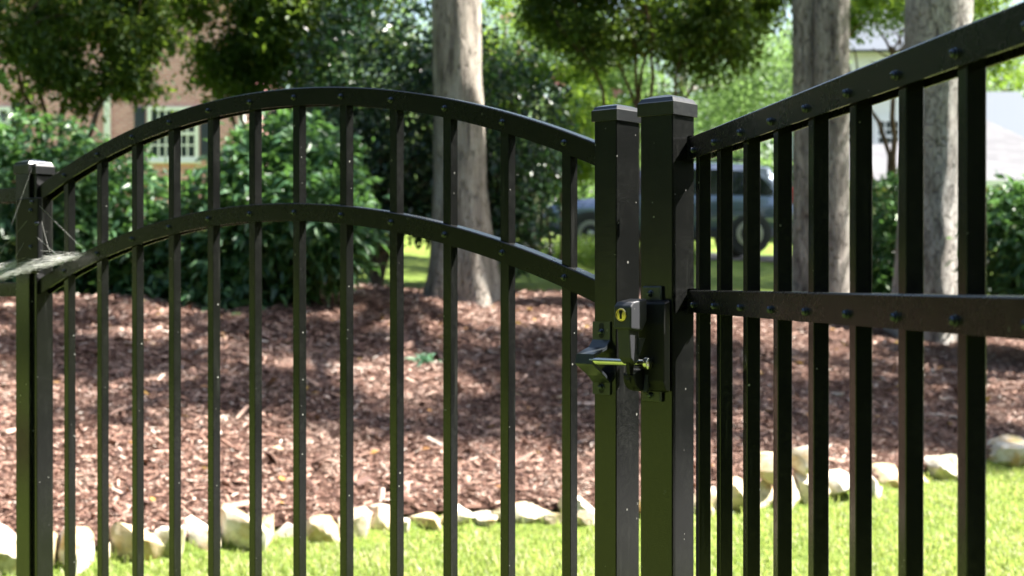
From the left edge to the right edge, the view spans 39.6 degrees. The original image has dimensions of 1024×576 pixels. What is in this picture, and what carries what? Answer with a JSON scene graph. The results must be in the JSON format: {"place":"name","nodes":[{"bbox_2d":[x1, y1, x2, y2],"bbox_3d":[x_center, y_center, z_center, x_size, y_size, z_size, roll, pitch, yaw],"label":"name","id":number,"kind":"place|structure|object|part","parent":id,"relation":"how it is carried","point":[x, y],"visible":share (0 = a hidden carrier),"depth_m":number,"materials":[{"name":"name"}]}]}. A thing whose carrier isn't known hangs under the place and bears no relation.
{"place":"outdoors","nodes":[
{"label":"outdoors","id":0,"kind":"place"},
{"bbox_2d":[0,230,1023,575],"bbox_3d":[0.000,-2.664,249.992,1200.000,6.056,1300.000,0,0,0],"label":"lawn","id":1,"kind":"structure","parent":0,"point":[416,262],"depth_m":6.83,"materials":[{"name":"green plant"}]},
{"bbox_2d":[0,0,13,87],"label":"garden wood","id":2,"kind":"object","parent":1,"relation":"on","point":[6,80],"depth_m":20.53,"materials":[{"name":"green plant"}]},
{"bbox_2d":[13,160,51,575],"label":"fence post","id":3,"kind":"object","parent":1,"relation":"on","point":[22,170],"visible":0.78,"depth_m":2.85,"materials":[{"name":"black metal"}]},
{"bbox_2d":[0,187,15,296],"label":"picket fence","id":4,"kind":"object","parent":3,"relation":"attached to","point":[7,195],"visible":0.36,"depth_m":2.91,"materials":[{"name":"grey metal"}]},
{"bbox_2d":[0,169,85,279],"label":"spider web","id":5,"kind":"object","parent":3,"relation":"attached to","point":[30,267],"visible":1,"depth_m":2.78,"materials":[{"name":"white fabric"}]},
{"bbox_2d":[17,87,652,575],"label":"arched gate","id":6,"kind":"structure","parent":3,"relation":"attached to","point":[609,151],"depth_m":2.27,"materials":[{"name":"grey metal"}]},
{"bbox_2d":[0,0,205,147],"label":"crape myrtle","id":7,"kind":"object","parent":1,"relation":"on","point":[134,39],"visible":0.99,"depth_m":14.53,"materials":[{"name":"green plant"}]},
{"bbox_2d":[0,0,272,197],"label":"brick house","id":8,"kind":"structure","parent":1,"relation":"on","point":[123,118],"depth_m":35.98,"materials":[{"name":"brick"},{"name":"white paint"},{"name":"glass"}]},
{"bbox_2d":[0,107,10,157],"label":"window","id":9,"kind":"structure","parent":8,"relation":"in","point":[4,120],"depth_m":35.92,"materials":[{"name":"white glass"}]},
{"bbox_2d":[147,107,200,162],"bbox_3d":[-8.566,-3.866,35.930,1.393,1.431,0.145,0,0,0],"label":"window","id":10,"kind":"structure","parent":8,"relation":"in","point":[189,137],"depth_m":35.93,"materials":[{"name":"white glass"}]},
{"bbox_2d":[116,182,168,217],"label":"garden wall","id":11,"kind":"structure","parent":1,"relation":"on","point":[155,199],"depth_m":33.19,"materials":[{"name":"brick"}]},
{"bbox_2d":[145,0,415,143],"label":"crape myrtle","id":12,"kind":"object","parent":1,"relation":"on","point":[239,62],"visible":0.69,"depth_m":15.95,"materials":[{"name":"green plant"}]},
{"bbox_2d":[286,0,431,180],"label":"garden tree","id":13,"kind":"object","parent":1,"relation":"on","point":[410,65],"visible":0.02,"depth_m":43.65,"materials":[{"name":"green plant"}]},
{"bbox_2d":[262,0,590,287],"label":"holly tree","id":14,"kind":"object","parent":1,"relation":"on","point":[418,193],"visible":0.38,"depth_m":14.97,"materials":[{"name":"green plant"}]},
{"bbox_2d":[0,283,1023,548],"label":"mulch bed","id":15,"kind":"object","parent":1,"relation":"on","point":[462,501],"visible":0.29,"depth_m":8.89,"materials":[{"name":"brown wood"}]},
{"bbox_2d":[0,106,207,298],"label":"laurel shrub","id":16,"kind":"object","parent":15,"relation":"on","point":[120,267],"visible":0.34,"depth_m":12.31,"materials":[{"name":"green plant"}]},
{"bbox_2d":[145,108,389,314],"bbox_3d":[-2.179,-0.432,12.288,2.278,2.425,1.802,0,0,-35],"label":"laurel shrub","id":17,"kind":"object","parent":15,"relation":"on","point":[322,238],"visible":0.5,"depth_m":12.04,"materials":[{"name":"green plant"}]},
{"bbox_2d":[324,364,372,369],"bbox_3d":[-1.139,0.552,9.901,0.338,0.039,0.028,0,0,-3],"label":"stick","id":18,"kind":"object","parent":15,"relation":"on","point":[353,367],"visible":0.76,"depth_m":9.90,"materials":[{"name":"beige wood"}]},
{"bbox_2d":[407,352,441,366],"bbox_3d":[-0.658,0.513,10.188,0.297,0.102,0.298,0,0,-24],"label":"strap leaf plant","id":19,"kind":"object","parent":15,"relation":"on","point":[422,357],"visible":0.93,"depth_m":10.18,"materials":[{"name":"green plant"}]},
{"bbox_2d":[422,0,499,306],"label":"tall tree","id":20,"kind":"object","parent":15,"relation":"on","point":[457,47],"visible":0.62,"depth_m":13.28,"materials":[{"name":"brown plant"}]},
{"bbox_2d":[13,295,1004,504],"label":"fallen leaves","id":21,"kind":"object","parent":15,"relation":"on","point":[374,451],"visible":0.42,"depth_m":9.63,"materials":[{"name":"brown plant"}]},
{"bbox_2d":[792,0,849,292],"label":"tall tree","id":22,"kind":"object","parent":15,"relation":"on","point":[820,41],"visible":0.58,"depth_m":14.88,"materials":[{"name":"grey plant"}]},
{"bbox_2d":[830,392,844,396],"bbox_3d":[2.379,0.784,10.398,0.100,0.044,0.069,0,0,0],"label":"pale stone","id":23,"kind":"object","parent":15,"relation":"on","point":[835,394],"visible":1,"depth_m":10.37,"materials":[{"name":"beige stone"}]},
{"bbox_2d":[883,0,973,344],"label":"tall tree","id":24,"kind":"object","parent":15,"relation":"on","point":[925,20],"visible":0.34,"depth_m":13.71,"materials":[{"name":"grey plant"}]},
{"bbox_2d":[928,412,956,417],"bbox_3d":[3.056,0.899,10.002,0.250,0.045,0.028,0,0,16],"label":"stick","id":25,"kind":"object","parent":15,"relation":"on","point":[951,416],"visible":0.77,"depth_m":10.00,"materials":[{"name":"beige wood"}]},
{"bbox_2d":[939,397,954,399],"bbox_3d":[3.242,0.820,10.605,0.164,0.027,0.024,0,0,-30],"label":"stick","id":26,"kind":"object","parent":15,"relation":"on","point":[945,398],"visible":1,"depth_m":10.59,"materials":[{"name":"beige wood"}]},
{"bbox_2d":[944,169,1023,295],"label":"laurel shrub","id":27,"kind":"object","parent":15,"relation":"on","point":[1005,262],"visible":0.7,"depth_m":12.69,"materials":[{"name":"green plant"}]},
{"bbox_2d":[0,434,1023,573],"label":"stone border","id":28,"kind":"object","parent":1,"relation":"on","point":[1008,449],"visible":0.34,"depth_m":6.78,"materials":[{"name":"beige stone"}]},
{"bbox_2d":[410,0,640,228],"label":"garden tree","id":29,"kind":"object","parent":1,"relation":"on","point":[511,35],"visible":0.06,"depth_m":37.49,"materials":[{"name":"green plant"}]},
{"bbox_2d":[481,0,631,251],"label":"crape myrtle","id":30,"kind":"object","parent":1,"relation":"on","point":[569,74],"visible":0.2,"depth_m":21.86,"materials":[{"name":"green plant"}]},
{"bbox_2d":[515,84,601,259],"bbox_3d":[0.551,-1.511,19.597,1.687,2.657,1.571,0,0,18],"label":"crape myrtle","id":31,"kind":"object","parent":1,"relation":"on","point":[588,130],"visible":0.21,"depth_m":19.42,"materials":[{"name":"green plant"}]},
{"bbox_2d":[538,233,594,264],"bbox_3d":[0.943,-0.537,21.498,1.297,0.640,1.157,0,0,0],"label":"box shrub","id":32,"kind":"object","parent":1,"relation":"on","point":[555,248],"visible":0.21,"depth_m":21.30,"materials":[{"name":"green plant"}]},
{"bbox_2d":[577,230,639,267],"bbox_3d":[1.489,-0.508,20.517,1.201,0.722,1.241,0,0,0],"label":"box shrub","id":33,"kind":"object","parent":1,"relation":"on","point":[590,251],"visible":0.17,"depth_m":20.41,"materials":[{"name":"green plant"}]},
{"bbox_2d":[509,0,791,287],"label":"crape myrtle","id":34,"kind":"object","parent":1,"relation":"on","point":[699,33],"visible":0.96,"depth_m":16.06,"materials":[{"name":"green plant"}]},
{"bbox_2d":[285,0,1023,237],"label":"wood","id":35,"kind":"object","parent":1,"relation":"on","point":[739,153],"depth_m":64.30,"materials":[{"name":"green plant"}]},
{"bbox_2d":[637,95,697,575],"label":"fence post","id":36,"kind":"object","parent":1,"relation":"on","point":[667,422],"visible":1,"depth_m":1.85,"materials":[{"name":"black metal"}]},
{"bbox_2d":[614,286,669,401],"bbox_3d":[0.168,0.073,1.828,0.050,0.151,0.064,0,0,40],"label":"gate lock","id":37,"kind":"object","parent":36,"relation":"attached to","point":[645,319],"visible":1,"depth_m":1.83,"materials":[{"name":"metal"}]},
{"bbox_2d":[687,1,1023,575],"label":"picket fence","id":38,"kind":"object","parent":36,"relation":"attached to","point":[972,315],"visible":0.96,"depth_m":1.29,"materials":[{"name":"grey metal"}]},
{"bbox_2d":[534,1,852,190],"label":"garden tree","id":39,"kind":"object","parent":1,"relation":"on","point":[746,100],"visible":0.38,"depth_m":33.42,"materials":[{"name":"green plant"}]},
{"bbox_2d":[694,241,695,274],"bbox_3d":[2.243,-0.468,20.159,1.079,0.866,1.137,0,0,0],"label":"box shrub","id":40,"kind":"object","parent":1,"relation":"on","point":[694,256],"depth_m":20.10,"materials":[{"name":"green plant"}]},
{"bbox_2d":[619,3,791,162],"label":"garden tree","id":41,"kind":"object","parent":1,"relation":"on","point":[696,99],"visible":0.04,"depth_m":55.42,"materials":[{"name":"green plant"}]},
{"bbox_2d":[872,168,898,292],"bbox_3d":[4.516,-0.544,16.969,1.270,1.763,1.174,0,0,-20],"label":"laurel shrub","id":42,"kind":"object","parent":1,"relation":"on","point":[883,255],"visible":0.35,"depth_m":16.73,"materials":[{"name":"green plant"}]},
{"bbox_2d":[770,0,1022,232],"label":"crape myrtle","id":43,"kind":"object","parent":1,"relation":"on","point":[891,8],"visible":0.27,"depth_m":17.93,"materials":[{"name":"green plant"}]},
{"bbox_2d":[780,6,1023,244],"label":"white house","id":44,"kind":"structure","parent":1,"relation":"on","point":[1005,132],"depth_m":42.41,"materials":[{"name":"beige paint"}]},
{"bbox_2d":[873,117,898,143],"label":"window","id":45,"kind":"structure","parent":44,"relation":"in","point":[885,121],"depth_m":42.43,"materials":[{"name":"white glass"}]},
{"bbox_2d":[973,0,1023,95],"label":"garden tree","id":46,"kind":"object","parent":1,"relation":"on","point":[999,82],"visible":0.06,"depth_m":49.86,"materials":[{"name":"green plant"}]},
{"bbox_2d":[286,0,1023,204],"label":"sky","id":47,"kind":"structure","parent":0,"point":[789,15],"materials":[{"name":"white"}]},
{"bbox_2d":[542,244,987,261],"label":"driveway","id":48,"kind":"structure","parent":0,"point":[762,257],"depth_m":27.49,"materials":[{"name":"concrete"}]},
{"bbox_2d":[543,159,792,256],"bbox_3d":[2.922,-1.499,26.995,4.821,1.782,2.180,0,0,0],"label":"parked car","id":49,"kind":"object","parent":48,"relation":"on","point":[585,218],"visible":0.23,"depth_m":26.09,"materials":[{"name":"blue paint"}]},
{"bbox_3d":[3.534,-1.958,26.194,0.800,0.490,0.202,0,0,0],"label":"side window","id":50,"kind":"part","parent":49,"relation":"part of","materials":[{"name":"black glass"}]},
{"bbox_3d":[4.416,-1.943,26.189,0.777,0.460,0.192,0,0,0],"label":"side window","id":51,"kind":"part","parent":49,"relation":"part of","materials":[{"name":"black glass"}]}
]}

